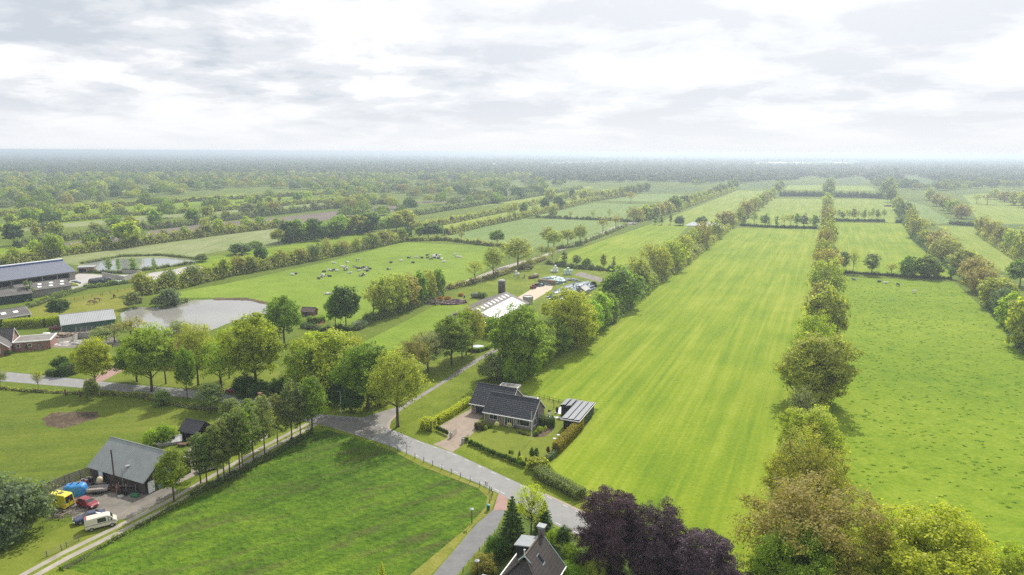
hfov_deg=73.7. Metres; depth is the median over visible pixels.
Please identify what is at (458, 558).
side road
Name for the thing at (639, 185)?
oak tree
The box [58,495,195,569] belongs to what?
hedge
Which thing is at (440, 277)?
oak tree
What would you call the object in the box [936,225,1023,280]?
field
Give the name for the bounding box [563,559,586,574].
shrub
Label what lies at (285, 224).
oak tree
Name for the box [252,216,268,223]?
oak tree
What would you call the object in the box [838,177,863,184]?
field
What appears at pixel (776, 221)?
poplar tree
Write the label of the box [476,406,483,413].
garage door
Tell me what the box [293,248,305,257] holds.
oak tree
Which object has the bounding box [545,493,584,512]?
kerb
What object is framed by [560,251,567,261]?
poplar tree
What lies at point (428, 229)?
oak tree
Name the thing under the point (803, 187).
field
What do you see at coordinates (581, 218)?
wild hedge
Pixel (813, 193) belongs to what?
wild hedge
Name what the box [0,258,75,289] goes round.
cattle shed
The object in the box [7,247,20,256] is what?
oak tree
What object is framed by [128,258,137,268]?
poplar tree
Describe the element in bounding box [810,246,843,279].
oak tree
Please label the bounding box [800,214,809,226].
alder tree
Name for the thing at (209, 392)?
alder tree
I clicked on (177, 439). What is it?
cold frame shed
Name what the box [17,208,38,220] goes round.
oak tree
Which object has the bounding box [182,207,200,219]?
oak tree
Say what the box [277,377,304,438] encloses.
alder tree
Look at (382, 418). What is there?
farm road
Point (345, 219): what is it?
oak tree
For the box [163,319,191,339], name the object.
oak tree
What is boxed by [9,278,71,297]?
old barn
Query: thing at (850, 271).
wild hedge
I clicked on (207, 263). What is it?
field
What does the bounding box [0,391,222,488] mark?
pasture
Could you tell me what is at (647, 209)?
oak tree
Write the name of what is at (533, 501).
tree
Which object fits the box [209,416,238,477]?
alder tree
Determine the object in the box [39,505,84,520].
branch pile
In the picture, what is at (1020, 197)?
oak tree
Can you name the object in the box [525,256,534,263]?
bare tree
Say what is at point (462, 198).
ploughed field
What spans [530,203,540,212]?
bare tree
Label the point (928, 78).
sky
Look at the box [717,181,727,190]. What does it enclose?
oak tree
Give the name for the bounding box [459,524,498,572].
garden fence
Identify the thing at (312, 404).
alder tree
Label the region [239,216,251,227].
oak tree
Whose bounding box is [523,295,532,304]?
concrete silo
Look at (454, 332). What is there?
oak tree
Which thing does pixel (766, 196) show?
oak tree
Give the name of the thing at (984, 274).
oak tree
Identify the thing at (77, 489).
covered boat
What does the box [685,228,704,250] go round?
bare tree
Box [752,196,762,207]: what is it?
oak tree
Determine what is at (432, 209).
wild hedge
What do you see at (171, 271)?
oak tree
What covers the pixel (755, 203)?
oak tree
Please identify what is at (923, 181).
field
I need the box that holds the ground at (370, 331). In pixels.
[0,153,1023,566]
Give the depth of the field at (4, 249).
420.76 m
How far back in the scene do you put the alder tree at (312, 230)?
462.53 m
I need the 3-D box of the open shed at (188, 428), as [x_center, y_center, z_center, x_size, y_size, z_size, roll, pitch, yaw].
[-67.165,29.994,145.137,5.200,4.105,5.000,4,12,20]
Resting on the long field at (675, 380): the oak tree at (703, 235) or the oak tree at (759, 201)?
the oak tree at (703, 235)
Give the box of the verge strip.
[390,449,496,574]
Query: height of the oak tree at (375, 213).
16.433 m
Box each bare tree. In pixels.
[101,322,125,342]
[112,316,147,334]
[198,215,212,233]
[320,237,331,247]
[336,239,350,248]
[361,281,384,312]
[362,235,372,242]
[370,191,378,199]
[465,259,483,275]
[505,204,514,213]
[510,200,519,212]
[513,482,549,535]
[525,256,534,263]
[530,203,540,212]
[548,247,555,256]
[596,216,608,227]
[611,213,620,227]
[625,256,644,268]
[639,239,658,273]
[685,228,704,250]
[750,213,758,221]
[780,214,788,222]
[786,213,795,224]
[786,384,820,414]
[848,247,860,267]
[885,262,898,273]
[921,219,934,232]
[972,193,981,203]
[982,193,995,203]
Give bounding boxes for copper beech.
[570,483,650,574]
[622,495,696,574]
[663,527,750,574]
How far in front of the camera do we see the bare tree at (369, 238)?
425.02 m
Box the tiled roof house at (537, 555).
[482,522,566,574]
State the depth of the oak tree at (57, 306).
245.38 m
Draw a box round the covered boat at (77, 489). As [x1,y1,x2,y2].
[62,482,87,496]
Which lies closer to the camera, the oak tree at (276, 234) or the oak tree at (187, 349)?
the oak tree at (187, 349)
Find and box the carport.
[560,398,595,428]
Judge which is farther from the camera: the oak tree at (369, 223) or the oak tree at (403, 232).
the oak tree at (369, 223)
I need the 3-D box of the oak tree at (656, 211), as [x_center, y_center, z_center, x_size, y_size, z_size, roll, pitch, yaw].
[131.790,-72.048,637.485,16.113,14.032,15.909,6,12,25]
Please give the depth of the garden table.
141.02 m
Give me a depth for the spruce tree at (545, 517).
108.32 m
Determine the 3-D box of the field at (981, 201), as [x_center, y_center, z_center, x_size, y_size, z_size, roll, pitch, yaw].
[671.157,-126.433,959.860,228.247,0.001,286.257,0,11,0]
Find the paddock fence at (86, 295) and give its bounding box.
[37,288,128,305]
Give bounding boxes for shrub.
[0,471,66,551]
[12,485,46,521]
[25,239,44,253]
[48,354,69,368]
[80,233,97,245]
[81,375,100,398]
[97,232,110,245]
[122,290,143,308]
[140,428,158,446]
[146,295,162,306]
[153,387,172,407]
[154,423,174,443]
[156,288,181,304]
[159,229,168,235]
[166,425,178,436]
[190,253,209,261]
[227,242,253,253]
[228,372,258,399]
[246,379,274,397]
[247,241,265,247]
[265,323,284,340]
[270,374,291,396]
[322,379,349,405]
[339,388,366,410]
[369,389,392,402]
[402,227,413,238]
[469,551,496,574]
[476,351,506,380]
[477,291,487,297]
[483,531,510,561]
[499,355,528,382]
[536,426,543,431]
[545,528,561,544]
[561,542,581,561]
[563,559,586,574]
[569,549,592,564]
[582,257,591,265]
[583,557,606,574]
[674,215,684,225]
[695,216,707,224]
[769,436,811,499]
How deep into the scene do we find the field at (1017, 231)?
547.37 m
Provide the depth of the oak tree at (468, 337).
199.85 m
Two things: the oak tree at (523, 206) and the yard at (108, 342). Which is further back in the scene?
the oak tree at (523, 206)
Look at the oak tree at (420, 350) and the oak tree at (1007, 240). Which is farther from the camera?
the oak tree at (1007, 240)
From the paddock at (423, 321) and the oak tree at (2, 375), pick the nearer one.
the oak tree at (2, 375)
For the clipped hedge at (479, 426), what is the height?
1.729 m
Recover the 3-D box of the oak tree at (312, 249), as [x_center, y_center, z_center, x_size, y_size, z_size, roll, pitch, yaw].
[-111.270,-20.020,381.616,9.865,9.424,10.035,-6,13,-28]
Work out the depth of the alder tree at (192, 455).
123.06 m
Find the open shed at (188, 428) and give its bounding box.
[178,418,210,440]
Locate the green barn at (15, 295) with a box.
[0,287,32,304]
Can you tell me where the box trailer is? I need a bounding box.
[86,484,109,494]
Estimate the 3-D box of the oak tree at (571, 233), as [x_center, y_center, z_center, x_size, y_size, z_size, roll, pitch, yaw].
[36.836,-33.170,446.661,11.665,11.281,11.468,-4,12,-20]
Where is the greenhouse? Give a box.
[767,162,785,163]
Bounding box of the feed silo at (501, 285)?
[498,279,505,293]
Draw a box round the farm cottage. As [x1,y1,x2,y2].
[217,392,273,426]
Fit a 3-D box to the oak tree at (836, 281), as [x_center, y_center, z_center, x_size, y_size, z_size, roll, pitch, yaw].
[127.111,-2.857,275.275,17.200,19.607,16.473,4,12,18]
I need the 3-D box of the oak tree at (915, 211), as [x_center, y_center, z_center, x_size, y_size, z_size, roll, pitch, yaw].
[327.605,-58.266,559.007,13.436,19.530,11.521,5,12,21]
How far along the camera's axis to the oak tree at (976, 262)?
322.60 m
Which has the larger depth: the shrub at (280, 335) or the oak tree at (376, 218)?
the oak tree at (376, 218)
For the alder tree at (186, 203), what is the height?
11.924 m
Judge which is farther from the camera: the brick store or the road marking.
the brick store
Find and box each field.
[0,203,322,232]
[0,215,145,234]
[0,245,26,253]
[14,192,330,216]
[55,228,284,265]
[64,203,402,245]
[187,193,245,198]
[197,230,395,270]
[415,189,610,228]
[417,190,508,202]
[443,219,623,249]
[466,186,593,206]
[512,228,819,574]
[540,203,648,218]
[558,223,688,267]
[607,194,683,201]
[642,187,703,191]
[656,190,765,225]
[738,183,814,188]
[746,199,822,225]
[785,185,821,189]
[833,199,898,222]
[833,222,949,279]
[835,186,875,190]
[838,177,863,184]
[904,176,935,185]
[904,200,948,223]
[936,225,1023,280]
[963,193,1020,204]
[969,204,1023,223]
[996,224,1023,225]
[1004,229,1023,241]
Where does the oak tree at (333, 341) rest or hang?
on the garden at (158, 378)
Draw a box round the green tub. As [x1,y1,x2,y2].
[130,492,138,497]
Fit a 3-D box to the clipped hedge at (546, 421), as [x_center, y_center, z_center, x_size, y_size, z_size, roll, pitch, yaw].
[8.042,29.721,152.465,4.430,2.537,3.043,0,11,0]
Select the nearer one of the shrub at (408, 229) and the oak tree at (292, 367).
the oak tree at (292, 367)
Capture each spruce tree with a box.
[378,562,385,574]
[497,496,525,553]
[532,500,554,534]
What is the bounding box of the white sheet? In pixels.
[565,277,578,280]
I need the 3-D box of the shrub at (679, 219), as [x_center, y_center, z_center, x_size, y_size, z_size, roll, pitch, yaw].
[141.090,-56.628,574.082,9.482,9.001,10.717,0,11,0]
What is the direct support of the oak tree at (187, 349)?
on the garden at (158, 378)
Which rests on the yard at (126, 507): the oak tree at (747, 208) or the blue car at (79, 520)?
the blue car at (79, 520)
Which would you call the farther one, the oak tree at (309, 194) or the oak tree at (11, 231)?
the oak tree at (309, 194)
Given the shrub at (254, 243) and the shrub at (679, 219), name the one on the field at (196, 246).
the shrub at (254, 243)
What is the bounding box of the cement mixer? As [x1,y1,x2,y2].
[96,476,102,484]
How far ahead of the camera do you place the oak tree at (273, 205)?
649.37 m
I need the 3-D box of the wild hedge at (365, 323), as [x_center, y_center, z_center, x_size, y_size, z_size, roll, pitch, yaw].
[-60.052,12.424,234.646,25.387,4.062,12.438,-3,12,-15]
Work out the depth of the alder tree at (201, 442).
123.08 m
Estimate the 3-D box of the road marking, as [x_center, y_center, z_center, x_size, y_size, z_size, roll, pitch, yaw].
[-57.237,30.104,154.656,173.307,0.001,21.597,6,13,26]
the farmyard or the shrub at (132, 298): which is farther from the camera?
the farmyard
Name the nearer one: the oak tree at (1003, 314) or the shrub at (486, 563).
the shrub at (486, 563)
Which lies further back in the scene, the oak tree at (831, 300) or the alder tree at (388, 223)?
the alder tree at (388, 223)
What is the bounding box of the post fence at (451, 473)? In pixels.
[389,444,491,503]
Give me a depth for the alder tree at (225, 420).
126.56 m
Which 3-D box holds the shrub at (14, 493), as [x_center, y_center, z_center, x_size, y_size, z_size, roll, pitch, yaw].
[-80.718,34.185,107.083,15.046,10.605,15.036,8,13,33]
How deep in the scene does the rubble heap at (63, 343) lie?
214.92 m
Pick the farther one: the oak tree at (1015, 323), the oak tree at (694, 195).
the oak tree at (694, 195)
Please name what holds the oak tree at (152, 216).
on the ground at (370, 331)
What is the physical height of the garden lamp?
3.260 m
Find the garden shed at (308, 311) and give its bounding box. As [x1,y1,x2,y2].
[300,307,318,315]
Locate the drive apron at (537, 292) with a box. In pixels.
[518,285,552,299]
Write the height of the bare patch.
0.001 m
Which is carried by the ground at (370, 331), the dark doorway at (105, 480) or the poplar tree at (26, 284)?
the poplar tree at (26, 284)
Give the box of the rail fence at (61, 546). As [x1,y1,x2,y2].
[41,535,79,556]
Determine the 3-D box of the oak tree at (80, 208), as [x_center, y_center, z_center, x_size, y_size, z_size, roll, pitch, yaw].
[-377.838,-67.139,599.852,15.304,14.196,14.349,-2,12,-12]
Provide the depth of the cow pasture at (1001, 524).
165.06 m
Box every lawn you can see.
[0,519,119,574]
[468,421,566,463]
[537,396,580,424]
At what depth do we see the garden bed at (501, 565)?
102.89 m
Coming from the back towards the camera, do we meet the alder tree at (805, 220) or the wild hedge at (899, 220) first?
the wild hedge at (899, 220)
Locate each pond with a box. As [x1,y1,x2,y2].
[82,258,191,270]
[120,299,266,332]
[686,222,723,226]
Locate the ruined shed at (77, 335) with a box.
[72,325,103,341]
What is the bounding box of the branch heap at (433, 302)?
[426,299,447,304]
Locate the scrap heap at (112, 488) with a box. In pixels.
[109,483,121,492]
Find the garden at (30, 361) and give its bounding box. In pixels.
[0,348,111,377]
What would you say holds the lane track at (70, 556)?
on the lane at (56, 571)
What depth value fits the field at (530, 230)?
536.01 m
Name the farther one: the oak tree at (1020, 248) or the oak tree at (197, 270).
the oak tree at (1020, 248)
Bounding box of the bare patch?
[42,412,99,428]
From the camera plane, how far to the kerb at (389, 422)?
153.82 m
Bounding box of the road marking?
[7,373,578,533]
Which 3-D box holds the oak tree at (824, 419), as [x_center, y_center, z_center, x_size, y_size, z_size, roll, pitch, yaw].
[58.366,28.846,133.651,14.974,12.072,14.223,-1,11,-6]
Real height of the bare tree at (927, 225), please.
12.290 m
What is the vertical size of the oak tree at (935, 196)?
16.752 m
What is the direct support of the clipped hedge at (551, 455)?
on the front lawn at (503, 439)
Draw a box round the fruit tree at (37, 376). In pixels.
[30,370,42,388]
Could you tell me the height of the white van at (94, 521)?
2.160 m
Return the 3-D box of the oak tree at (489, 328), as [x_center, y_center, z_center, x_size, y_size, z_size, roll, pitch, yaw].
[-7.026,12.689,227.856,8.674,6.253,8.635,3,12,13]
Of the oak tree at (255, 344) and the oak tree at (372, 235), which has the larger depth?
the oak tree at (372, 235)
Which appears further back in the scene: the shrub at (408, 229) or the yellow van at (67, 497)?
the shrub at (408, 229)
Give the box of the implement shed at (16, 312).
[0,306,31,326]
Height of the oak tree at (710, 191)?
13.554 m
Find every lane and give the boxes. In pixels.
[27,421,309,574]
[353,221,637,323]
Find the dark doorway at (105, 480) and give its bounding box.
[102,472,107,482]
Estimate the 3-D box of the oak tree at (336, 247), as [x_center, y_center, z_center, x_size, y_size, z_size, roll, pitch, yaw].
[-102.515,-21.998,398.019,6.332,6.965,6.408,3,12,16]
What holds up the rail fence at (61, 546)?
on the lawn at (21, 559)
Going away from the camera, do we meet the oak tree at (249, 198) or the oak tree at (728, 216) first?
the oak tree at (728, 216)
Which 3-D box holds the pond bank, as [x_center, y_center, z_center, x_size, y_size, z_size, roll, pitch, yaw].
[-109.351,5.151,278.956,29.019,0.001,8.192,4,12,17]
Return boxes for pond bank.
[213,298,267,303]
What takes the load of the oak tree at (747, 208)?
on the ground at (370, 331)
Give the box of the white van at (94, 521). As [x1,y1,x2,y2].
[84,511,117,531]
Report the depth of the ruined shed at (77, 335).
219.61 m
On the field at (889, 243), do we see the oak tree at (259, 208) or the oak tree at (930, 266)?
the oak tree at (930, 266)
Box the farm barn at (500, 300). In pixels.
[448,291,528,325]
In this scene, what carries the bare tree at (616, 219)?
on the ground at (370, 331)
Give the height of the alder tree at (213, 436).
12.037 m
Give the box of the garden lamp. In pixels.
[474,559,479,574]
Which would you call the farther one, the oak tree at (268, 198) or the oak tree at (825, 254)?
the oak tree at (268, 198)
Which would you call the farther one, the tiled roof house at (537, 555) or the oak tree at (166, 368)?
the oak tree at (166, 368)
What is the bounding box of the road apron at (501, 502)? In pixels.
[493,493,507,510]
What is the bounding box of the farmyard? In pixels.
[574,272,601,282]
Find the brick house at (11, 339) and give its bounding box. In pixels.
[0,327,56,355]
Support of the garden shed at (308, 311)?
on the cow pasture at (304, 287)
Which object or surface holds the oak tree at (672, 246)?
on the long field at (675, 380)
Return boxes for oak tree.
[0,371,6,381]
[1,223,24,239]
[2,213,16,222]
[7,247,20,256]
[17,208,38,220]
[42,232,63,250]
[43,298,70,313]
[44,220,65,235]
[68,336,114,380]
[71,203,90,214]
[88,222,100,229]
[88,326,116,342]
[95,202,112,214]
[102,214,123,226]
[109,220,143,241]
[111,342,143,381]
[117,321,177,391]
[122,215,140,224]
[128,270,152,287]
[133,203,144,210]
[145,209,163,225]
[152,335,177,383]
[158,268,177,283]
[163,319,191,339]
[170,340,212,367]
[173,318,215,384]
[173,343,196,399]
[179,226,189,232]
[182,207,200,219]
[182,263,203,281]
[192,338,238,387]
[199,205,214,216]
[199,225,211,230]
[204,266,213,275]
[212,218,223,228]
[213,311,284,380]
[213,323,237,378]
[220,198,230,205]
[221,210,231,215]
[230,254,245,268]
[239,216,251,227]
[241,208,250,213]
[243,195,255,202]
[243,256,258,267]
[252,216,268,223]
[253,202,268,213]
[253,245,268,260]
[260,294,303,342]
[263,196,273,201]
[265,201,279,210]
[269,229,285,243]
[271,248,288,259]
[276,221,299,236]
[280,342,323,394]
[281,326,366,394]
[282,218,306,234]
[292,192,303,200]
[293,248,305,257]
[303,190,312,198]
[306,219,322,230]
[306,243,320,254]
[310,200,317,206]
[314,226,330,239]
[322,290,343,323]
[326,339,399,409]
[327,214,348,235]
[327,220,346,237]
[327,285,362,325]
[332,215,349,227]
[332,244,341,252]
[344,335,363,388]
[347,216,355,233]
[350,215,367,233]
[352,240,361,249]
[357,210,381,230]
[361,213,376,232]
[361,232,379,247]
[363,341,433,426]
[367,214,379,232]
[368,272,399,311]
[377,230,388,241]
[384,272,413,311]
[389,213,405,230]
[392,335,431,376]
[394,209,417,228]
[397,271,422,307]
[398,227,406,235]
[409,327,448,371]
[412,270,428,299]
[415,226,423,235]
[421,223,435,237]
[422,269,437,294]
[429,266,446,290]
[431,314,474,365]
[433,224,443,236]
[456,308,478,354]
[457,320,473,358]
[462,302,488,353]
[479,317,495,335]
[483,246,505,272]
[483,301,555,380]
[488,229,504,242]
[498,237,533,266]
[518,202,528,212]
[531,322,561,366]
[539,197,550,208]
[539,226,552,246]
[539,285,599,349]
[542,228,563,247]
[542,314,573,357]
[543,187,556,200]
[548,204,557,215]
[552,195,565,206]
[560,229,575,244]
[563,191,568,199]
[569,188,575,198]
[570,193,577,200]
[574,222,587,238]
[577,188,588,198]
[581,309,601,343]
[583,298,604,334]
[591,291,615,326]
[594,190,600,195]
[597,265,647,304]
[599,189,606,196]
[601,290,619,318]
[611,188,618,193]
[616,186,625,194]
[622,185,630,192]
[626,207,641,222]
[629,183,638,194]
[630,258,653,287]
[633,206,644,217]
[637,183,644,191]
[640,204,653,218]
[643,182,650,190]
[649,203,661,216]
[649,244,674,275]
[655,202,666,212]
[660,237,690,267]
[663,198,674,211]
[666,195,683,207]
[675,232,694,256]
[679,194,690,204]
[689,192,698,199]
[693,220,712,244]
[705,187,714,193]
[708,219,726,235]
[713,185,722,192]
[714,210,736,224]
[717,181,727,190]
[723,463,904,574]
[724,180,733,188]
[732,177,739,187]
[735,205,746,220]
[739,197,755,213]
[744,520,838,574]
[746,195,758,211]
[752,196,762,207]
[756,193,765,205]
[758,421,859,523]
[761,190,770,202]
[764,189,773,197]
[767,187,778,195]
[770,329,869,406]
[770,402,851,461]
[773,181,782,191]
[776,179,784,187]
[789,306,840,355]
[800,284,851,340]
[803,280,834,308]
[804,257,849,294]
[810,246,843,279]
[812,238,834,257]
[815,227,834,249]
[816,522,882,574]
[818,203,833,216]
[818,220,838,242]
[819,207,834,223]
[819,212,835,229]
[820,192,833,202]
[821,180,837,190]
[821,183,835,195]
[822,197,834,208]
[825,175,835,182]
[853,495,1010,574]
[877,177,899,193]
[883,185,899,201]
[890,194,905,209]
[894,200,912,214]
[896,255,919,276]
[902,205,921,223]
[904,212,927,235]
[915,254,945,276]
[916,229,932,242]
[923,187,935,199]
[924,226,957,247]
[927,234,964,257]
[930,192,942,205]
[936,193,953,209]
[943,199,961,212]
[944,248,982,267]
[950,204,974,217]
[955,255,1000,278]
[959,266,999,291]
[973,216,988,230]
[976,275,1020,304]
[981,215,999,236]
[982,538,1023,574]
[987,188,1000,198]
[988,285,1016,308]
[990,221,1010,243]
[993,290,1023,324]
[996,191,1010,201]
[1001,293,1023,346]
[1002,228,1021,247]
[1004,258,1023,285]
[1007,188,1021,204]
[1010,226,1023,258]
[1014,189,1023,207]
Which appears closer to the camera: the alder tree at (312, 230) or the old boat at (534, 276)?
the old boat at (534, 276)
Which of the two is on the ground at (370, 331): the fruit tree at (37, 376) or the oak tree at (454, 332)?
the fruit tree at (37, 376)
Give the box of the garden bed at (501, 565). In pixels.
[463,510,653,574]
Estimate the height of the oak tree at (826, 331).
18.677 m
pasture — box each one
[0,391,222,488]
[178,242,494,326]
[815,277,1023,574]
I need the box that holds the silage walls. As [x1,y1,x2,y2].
[102,270,141,280]
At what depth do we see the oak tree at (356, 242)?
414.79 m
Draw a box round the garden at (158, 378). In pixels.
[83,360,327,408]
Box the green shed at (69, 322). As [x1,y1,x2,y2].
[58,309,115,331]
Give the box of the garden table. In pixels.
[177,442,186,446]
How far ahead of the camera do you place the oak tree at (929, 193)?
894.40 m
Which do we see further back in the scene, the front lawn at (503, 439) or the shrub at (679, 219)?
the shrub at (679, 219)
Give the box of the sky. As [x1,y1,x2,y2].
[0,0,1023,157]
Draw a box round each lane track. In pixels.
[19,423,310,574]
[33,424,315,574]
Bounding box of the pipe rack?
[116,482,137,493]
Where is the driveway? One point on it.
(462, 424)
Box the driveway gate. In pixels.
[449,429,455,437]
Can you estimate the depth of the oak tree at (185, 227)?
470.55 m
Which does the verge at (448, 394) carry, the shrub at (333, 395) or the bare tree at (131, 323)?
the shrub at (333, 395)
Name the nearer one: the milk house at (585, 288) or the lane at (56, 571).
the lane at (56, 571)
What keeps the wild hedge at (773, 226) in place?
on the ground at (370, 331)
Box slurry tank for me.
[471,292,481,297]
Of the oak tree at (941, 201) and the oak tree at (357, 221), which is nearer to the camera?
the oak tree at (357, 221)
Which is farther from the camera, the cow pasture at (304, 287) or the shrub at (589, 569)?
the cow pasture at (304, 287)
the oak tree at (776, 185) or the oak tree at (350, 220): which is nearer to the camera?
the oak tree at (350, 220)
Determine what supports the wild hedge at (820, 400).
on the ground at (370, 331)
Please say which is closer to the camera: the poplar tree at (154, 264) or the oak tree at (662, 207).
the poplar tree at (154, 264)
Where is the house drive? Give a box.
[87,368,121,382]
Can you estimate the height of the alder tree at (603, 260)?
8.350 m
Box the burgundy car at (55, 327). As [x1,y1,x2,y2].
[49,325,60,330]
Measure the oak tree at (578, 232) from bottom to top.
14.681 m
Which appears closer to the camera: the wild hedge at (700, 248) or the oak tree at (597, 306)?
the oak tree at (597, 306)
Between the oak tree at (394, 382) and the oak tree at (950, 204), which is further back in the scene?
the oak tree at (950, 204)
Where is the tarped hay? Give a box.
[88,277,111,284]
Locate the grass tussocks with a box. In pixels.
[847,283,1023,556]
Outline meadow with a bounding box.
[67,430,486,574]
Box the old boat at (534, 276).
[528,274,538,278]
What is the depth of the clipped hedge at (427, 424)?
149.27 m
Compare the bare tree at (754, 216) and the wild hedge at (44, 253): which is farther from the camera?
the bare tree at (754, 216)
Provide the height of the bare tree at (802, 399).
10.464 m
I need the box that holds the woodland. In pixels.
[0,151,1023,232]
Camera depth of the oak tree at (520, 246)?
357.67 m
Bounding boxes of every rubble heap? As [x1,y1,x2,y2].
[55,332,73,337]
[55,340,87,345]
[441,298,466,304]
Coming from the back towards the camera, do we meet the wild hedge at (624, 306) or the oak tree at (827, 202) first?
the oak tree at (827, 202)
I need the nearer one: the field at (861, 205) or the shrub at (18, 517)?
the shrub at (18, 517)
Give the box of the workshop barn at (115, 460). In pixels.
[87,436,190,494]
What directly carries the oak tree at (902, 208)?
on the field at (861, 205)
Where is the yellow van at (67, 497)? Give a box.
[46,490,74,509]
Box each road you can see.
[0,372,664,560]
[362,348,500,426]
[433,510,505,574]
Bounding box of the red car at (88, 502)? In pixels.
[75,495,99,509]
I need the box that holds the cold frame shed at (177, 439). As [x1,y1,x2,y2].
[155,434,181,446]
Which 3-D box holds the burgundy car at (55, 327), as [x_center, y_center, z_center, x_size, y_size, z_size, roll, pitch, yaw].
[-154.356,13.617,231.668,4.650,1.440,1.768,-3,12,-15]
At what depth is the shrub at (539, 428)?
148.72 m
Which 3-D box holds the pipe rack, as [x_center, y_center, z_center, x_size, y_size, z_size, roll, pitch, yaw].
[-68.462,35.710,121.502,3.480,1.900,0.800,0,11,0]
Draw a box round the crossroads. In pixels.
[310,416,387,437]
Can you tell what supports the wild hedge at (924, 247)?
on the ground at (370, 331)
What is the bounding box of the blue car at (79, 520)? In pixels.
[72,509,105,524]
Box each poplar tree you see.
[22,281,35,296]
[104,258,112,269]
[115,259,120,269]
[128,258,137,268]
[151,258,156,271]
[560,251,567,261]
[741,214,747,222]
[774,215,779,225]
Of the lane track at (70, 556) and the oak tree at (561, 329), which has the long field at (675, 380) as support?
the oak tree at (561, 329)
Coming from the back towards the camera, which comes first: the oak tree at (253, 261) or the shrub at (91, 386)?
the oak tree at (253, 261)
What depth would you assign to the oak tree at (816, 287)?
251.93 m
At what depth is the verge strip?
109.30 m
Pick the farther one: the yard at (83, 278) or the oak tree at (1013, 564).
the yard at (83, 278)
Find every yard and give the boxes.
[52,330,120,347]
[56,476,178,519]
[69,265,202,288]
[178,434,267,481]
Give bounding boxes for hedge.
[0,189,340,216]
[0,195,338,230]
[0,216,284,264]
[0,384,129,396]
[1,315,59,328]
[5,278,130,308]
[9,197,386,247]
[38,468,90,493]
[45,368,59,376]
[55,361,79,376]
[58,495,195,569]
[79,253,194,263]
[86,260,193,272]
[128,390,227,411]
[129,228,409,295]
[158,297,189,308]
[187,426,314,496]
[278,212,409,242]
[300,315,373,331]
[306,315,325,323]
[361,284,446,321]
[404,234,507,246]
[406,188,591,229]
[409,185,582,215]
[418,415,437,431]
[434,396,470,423]
[443,190,632,234]
[443,255,547,291]
[467,342,494,352]
[474,420,486,430]
[498,272,659,383]
[526,455,549,470]
[533,465,586,500]
[536,214,631,221]
[538,415,555,427]
[543,449,557,460]
[544,258,615,271]
[551,419,584,453]
[556,223,627,248]
[634,186,736,221]
[653,195,774,283]
[739,222,816,228]
[779,189,823,196]
[803,366,826,467]
[833,189,885,198]
[834,217,884,221]
[844,269,952,279]
[893,208,1023,354]
[895,218,903,222]
[947,218,974,225]
[975,229,1023,264]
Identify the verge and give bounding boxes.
[313,347,585,574]
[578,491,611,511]
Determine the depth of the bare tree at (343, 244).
401.58 m
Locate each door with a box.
[148,480,154,492]
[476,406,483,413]
[505,417,513,426]
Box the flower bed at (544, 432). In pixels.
[515,427,553,436]
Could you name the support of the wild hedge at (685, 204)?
on the ground at (370, 331)
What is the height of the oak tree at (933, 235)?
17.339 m
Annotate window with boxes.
[489,414,497,419]
[517,419,529,426]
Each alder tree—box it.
[30,222,41,238]
[152,447,192,501]
[181,432,214,483]
[183,200,188,208]
[190,433,215,482]
[193,381,226,413]
[200,421,231,478]
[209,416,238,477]
[217,257,232,273]
[218,398,242,418]
[218,412,238,470]
[223,405,250,468]
[232,405,254,468]
[239,398,260,416]
[240,400,264,459]
[249,393,277,455]
[265,393,287,444]
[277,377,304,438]
[285,226,292,242]
[286,382,310,434]
[296,375,330,433]
[307,218,318,240]
[384,216,392,228]
[529,447,533,456]
[533,448,539,456]
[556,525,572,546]
[571,255,582,265]
[600,253,607,266]
[758,214,771,223]
[793,213,801,223]
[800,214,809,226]
[809,214,819,225]
[838,251,851,268]
[851,207,857,218]
[859,253,882,270]
[946,267,957,275]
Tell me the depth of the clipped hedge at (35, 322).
233.81 m
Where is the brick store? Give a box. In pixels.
[76,265,95,272]
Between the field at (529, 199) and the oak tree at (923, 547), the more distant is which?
the field at (529, 199)
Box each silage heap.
[538,276,566,284]
[545,281,594,299]
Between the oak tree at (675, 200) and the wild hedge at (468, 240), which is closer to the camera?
the wild hedge at (468, 240)
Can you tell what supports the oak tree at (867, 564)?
on the ground at (370, 331)
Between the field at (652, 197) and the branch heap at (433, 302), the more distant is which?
the field at (652, 197)
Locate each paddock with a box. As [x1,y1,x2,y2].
[28,287,143,318]
[361,301,467,355]
[440,265,607,304]
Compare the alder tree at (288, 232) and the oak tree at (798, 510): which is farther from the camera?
the alder tree at (288, 232)
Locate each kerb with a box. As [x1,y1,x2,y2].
[387,415,395,429]
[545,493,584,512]
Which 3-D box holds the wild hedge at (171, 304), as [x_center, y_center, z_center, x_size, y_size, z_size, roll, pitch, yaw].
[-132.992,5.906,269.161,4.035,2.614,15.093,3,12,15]
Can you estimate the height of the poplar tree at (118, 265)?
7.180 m
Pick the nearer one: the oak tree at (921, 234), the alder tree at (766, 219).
the oak tree at (921, 234)
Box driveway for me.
[434,408,483,451]
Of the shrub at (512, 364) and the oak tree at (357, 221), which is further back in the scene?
the oak tree at (357, 221)
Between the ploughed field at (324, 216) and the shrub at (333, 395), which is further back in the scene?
the ploughed field at (324, 216)
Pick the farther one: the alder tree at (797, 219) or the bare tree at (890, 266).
the alder tree at (797, 219)
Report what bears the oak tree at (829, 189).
on the ground at (370, 331)
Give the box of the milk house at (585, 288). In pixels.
[576,284,589,294]
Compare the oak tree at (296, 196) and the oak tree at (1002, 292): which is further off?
the oak tree at (296, 196)
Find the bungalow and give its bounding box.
[469,382,545,430]
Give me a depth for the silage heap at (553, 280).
315.80 m
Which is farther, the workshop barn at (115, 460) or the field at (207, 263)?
the field at (207, 263)
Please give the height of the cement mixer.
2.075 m

